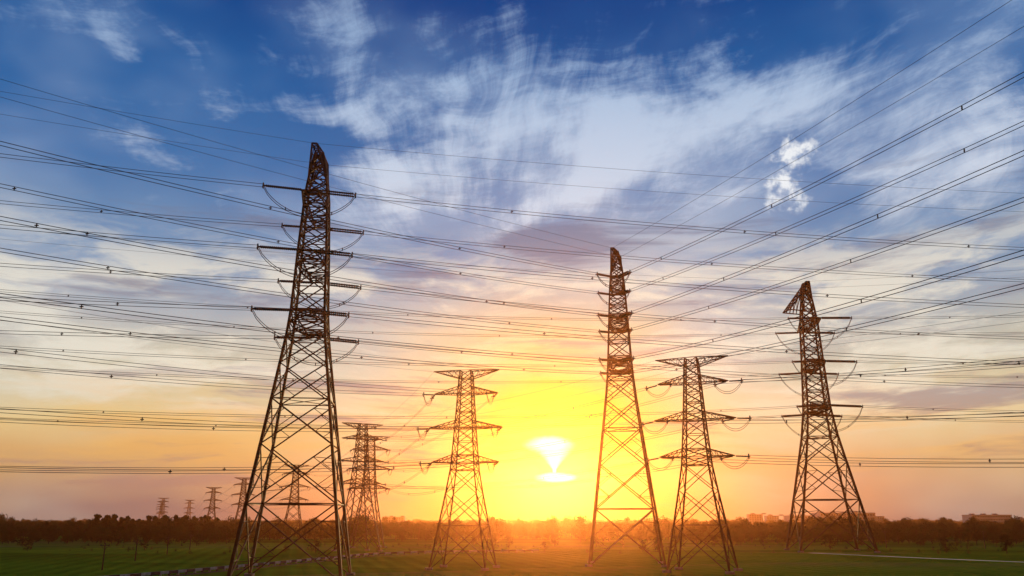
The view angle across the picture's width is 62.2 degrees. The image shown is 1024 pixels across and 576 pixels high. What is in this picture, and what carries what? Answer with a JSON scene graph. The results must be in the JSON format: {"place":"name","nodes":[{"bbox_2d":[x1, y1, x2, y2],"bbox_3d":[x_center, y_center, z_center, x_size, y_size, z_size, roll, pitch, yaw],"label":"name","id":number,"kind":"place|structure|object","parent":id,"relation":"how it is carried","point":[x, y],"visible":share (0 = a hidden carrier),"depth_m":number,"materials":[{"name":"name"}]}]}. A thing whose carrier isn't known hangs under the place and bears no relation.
{"place":"outdoors","nodes":[
{"label":"outdoors","id":0,"kind":"place"},
{"bbox_2d":[169,552,512,575],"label":"dirt path","id":1,"kind":"structure","parent":0,"point":[302,563],"depth_m":182.80,"materials":[{"name":"brown soil"}]},
{"bbox_2d":[387,517,405,522],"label":"walls","id":2,"kind":"structure","parent":0,"point":[398,519],"depth_m":1382.73,"materials":[{"name":"concrete"}]},
{"bbox_2d":[0,522,1023,575],"bbox_3d":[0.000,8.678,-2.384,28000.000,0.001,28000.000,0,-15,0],"label":"ground","id":3,"kind":"structure","parent":0,"point":[57,557],"depth_m":206.95,"materials":[{"name":"green plant"}]},
{"bbox_2d":[22,538,32,550],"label":"broadleaf tree","id":4,"kind":"object","parent":3,"relation":"on","point":[27,543],"visible":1,"depth_m":263.22,"materials":[{"name":"green plant"}]},
{"bbox_2d":[100,543,109,569],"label":"utility pole","id":5,"kind":"object","parent":3,"relation":"on","point":[105,545],"visible":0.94,"depth_m":162.27,"materials":[{"name":"brown wood"}]},
{"bbox_2d":[139,536,149,549],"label":"broadleaf tree","id":6,"kind":"object","parent":3,"relation":"on","point":[145,540],"visible":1,"depth_m":272.70,"materials":[{"name":"green plant"}]},
{"bbox_2d":[158,498,168,518],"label":"transmission tower","id":7,"kind":"structure","parent":3,"relation":"on","point":[160,511],"depth_m":1141.49,"materials":[{"name":"metal"}]},
{"bbox_2d":[186,500,194,517],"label":"transmission tower","id":8,"kind":"structure","parent":3,"relation":"on","point":[190,507],"depth_m":1248.00,"materials":[{"name":"metal"}]},
{"bbox_2d":[204,487,221,520],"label":"transmission tower","id":9,"kind":"structure","parent":3,"relation":"on","point":[213,500],"depth_m":782.83,"materials":[{"name":"metal"}]},
{"bbox_2d":[231,477,254,527],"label":"transmission tower","id":10,"kind":"structure","parent":3,"relation":"on","point":[242,492],"depth_m":608.83,"materials":[{"name":"metal"}]},
{"bbox_2d":[279,464,310,538],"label":"transmission tower","id":11,"kind":"structure","parent":3,"relation":"on","point":[292,500],"depth_m":468.18,"materials":[{"name":"metal"}]},
{"bbox_2d":[227,142,363,575],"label":"transmission tower","id":12,"kind":"structure","parent":3,"relation":"on","point":[325,193],"depth_m":146.16,"materials":[{"name":"metal"}]},
{"bbox_2d":[0,0,1023,373],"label":"power line","id":13,"kind":"object","parent":12,"relation":"attached to","point":[516,258],"visible":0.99,"depth_m":128.89,"materials":[{"name":"metal"}]},
{"bbox_2d":[0,91,1023,387],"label":"power line","id":14,"kind":"object","parent":12,"relation":"attached to","point":[520,273],"visible":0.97,"depth_m":148.04,"materials":[{"name":"metal"}]},
{"bbox_2d":[307,538,321,552],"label":"broadleaf tree","id":15,"kind":"object","parent":3,"relation":"on","point":[316,543],"visible":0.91,"depth_m":250.63,"materials":[{"name":"green plant"}]},
{"bbox_2d":[106,549,538,575],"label":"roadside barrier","id":16,"kind":"object","parent":3,"relation":"on","point":[170,572],"visible":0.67,"depth_m":182.17,"materials":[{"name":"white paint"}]},
{"bbox_2d":[331,422,388,551],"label":"transmission tower","id":17,"kind":"structure","parent":3,"relation":"on","point":[365,456],"depth_m":268.90,"materials":[{"name":"metal"}]},
{"bbox_2d":[344,312,1023,489],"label":"power line","id":18,"kind":"object","parent":17,"relation":"attached to","point":[989,460],"visible":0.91,"depth_m":149.94,"materials":[{"name":"metal"}]},
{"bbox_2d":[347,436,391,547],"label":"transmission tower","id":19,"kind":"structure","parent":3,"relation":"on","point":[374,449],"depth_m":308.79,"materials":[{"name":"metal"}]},
{"bbox_2d":[417,369,502,570],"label":"transmission tower","id":20,"kind":"structure","parent":3,"relation":"on","point":[474,422],"depth_m":172.28,"materials":[{"name":"metal"}]},
{"bbox_2d":[0,300,496,515],"bbox_3d":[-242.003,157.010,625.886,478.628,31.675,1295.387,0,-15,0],"label":"power line","id":21,"kind":"object","parent":20,"relation":"hanging from","point":[213,428],"visible":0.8,"depth_m":136.05,"materials":[{"name":"metal"}]},
{"bbox_2d":[506,535,512,547],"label":"broadleaf tree","id":22,"kind":"object","parent":3,"relation":"on","point":[508,538],"visible":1,"depth_m":281.91,"materials":[{"name":"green plant"}]},
{"bbox_2d":[0,513,1023,546],"bbox_3d":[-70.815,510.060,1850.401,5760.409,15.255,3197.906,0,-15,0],"label":"distant trees","id":23,"kind":"object","parent":3,"relation":"on","point":[107,527],"visible":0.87,"depth_m":406.37,"materials":[{"name":"green plant"}]},
{"bbox_2d":[80,542,1023,554],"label":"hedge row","id":24,"kind":"object","parent":3,"relation":"on","point":[430,546],"visible":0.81,"depth_m":277.12,"materials":[{"name":"green plant"}]},
{"bbox_2d":[585,247,666,566],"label":"transmission tower","id":25,"kind":"structure","parent":3,"relation":"on","point":[621,290],"depth_m":189.02,"materials":[{"name":"metal"}]},
{"bbox_2d":[639,540,645,551],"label":"broadleaf tree","id":26,"kind":"object","parent":3,"relation":"on","point":[642,542],"visible":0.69,"depth_m":260.35,"materials":[{"name":"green plant"}]},
{"bbox_2d":[652,539,663,550],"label":"broadleaf tree","id":27,"kind":"object","parent":3,"relation":"on","point":[654,544],"visible":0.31,"depth_m":256.81,"materials":[{"name":"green plant"}]},
{"bbox_2d":[641,355,751,573],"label":"transmission tower","id":28,"kind":"structure","parent":3,"relation":"on","point":[704,413],"depth_m":162.77,"materials":[{"name":"metal"}]},
{"bbox_2d":[775,281,880,552],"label":"transmission tower","id":29,"kind":"structure","parent":3,"relation":"on","point":[821,408],"depth_m":273.25,"materials":[{"name":"metal"}]},
{"bbox_2d":[0,232,1023,427],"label":"power line","id":30,"kind":"object","parent":29,"relation":"attached to","point":[471,364],"visible":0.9,"depth_m":240.23,"materials":[{"name":"metal"}]},
{"bbox_2d":[821,533,838,549],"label":"broadleaf tree","id":31,"kind":"object","parent":3,"relation":"on","point":[828,538],"visible":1,"depth_m":278.03,"materials":[{"name":"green plant"}]},
{"bbox_2d":[876,516,884,521],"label":"walls","id":32,"kind":"structure","parent":3,"relation":"on","point":[879,518],"depth_m":1355.92,"materials":[{"name":"beige concrete"}]},
{"bbox_2d":[939,536,955,552],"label":"broadleaf tree","id":33,"kind":"object","parent":3,"relation":"on","point":[945,540],"visible":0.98,"depth_m":250.61,"materials":[{"name":"green plant"}]},
{"bbox_2d":[962,515,1011,523],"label":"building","id":34,"kind":"structure","parent":3,"relation":"on","point":[965,518],"depth_m":1317.71,"materials":[{"name":"beige concrete"}]},
{"bbox_2d":[972,516,1009,522],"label":"windows","id":35,"kind":"structure","parent":34,"relation":"attached to","point":[991,516],"depth_m":1318.05,"materials":[{"name":"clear glass"}]},
{"bbox_2d":[999,534,1013,551],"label":"broadleaf tree","id":36,"kind":"object","parent":3,"relation":"on","point":[1003,538],"visible":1,"depth_m":244.35,"materials":[{"name":"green plant"}]},
{"bbox_2d":[0,0,1023,521],"label":"sky","id":37,"kind":"structure","parent":0,"point":[701,88],"materials":[{"name":"blue"}]},
{"bbox_2d":[571,546,614,546],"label":"dirt path","id":38,"kind":"structure","parent":0,"point":[589,546],"depth_m":312.77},
{"bbox_2d":[746,514,762,524],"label":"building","id":39,"kind":"structure","parent":0,"point":[754,518],"depth_m":1364.05,"materials":[{"name":"concrete"}]},
{"bbox_2d":[764,516,778,521],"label":"walls","id":40,"kind":"structure","parent":0,"point":[769,517],"depth_m":1383.36,"materials":[{"name":"concrete"}]},
{"bbox_2d":[784,515,811,521],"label":"walls","id":41,"kind":"structure","parent":0,"point":[786,518],"depth_m":1337.44,"materials":[{"name":"beige concrete"}]},
{"bbox_2d":[812,513,875,523],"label":"walls","id":42,"kind":"structure","parent":0,"point":[823,516],"depth_m":1314.06,"materials":[{"name":"beige concrete"}]},
{"bbox_2d":[821,514,874,521],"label":"windows","id":43,"kind":"structure","parent":42,"relation":"attached to","point":[850,514],"depth_m":1313.62,"materials":[{"name":"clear glass"}]},
{"bbox_2d":[819,553,1014,561],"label":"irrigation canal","id":44,"kind":"structure","parent":0,"point":[917,557],"depth_m":218.16,"materials":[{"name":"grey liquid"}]}
]}

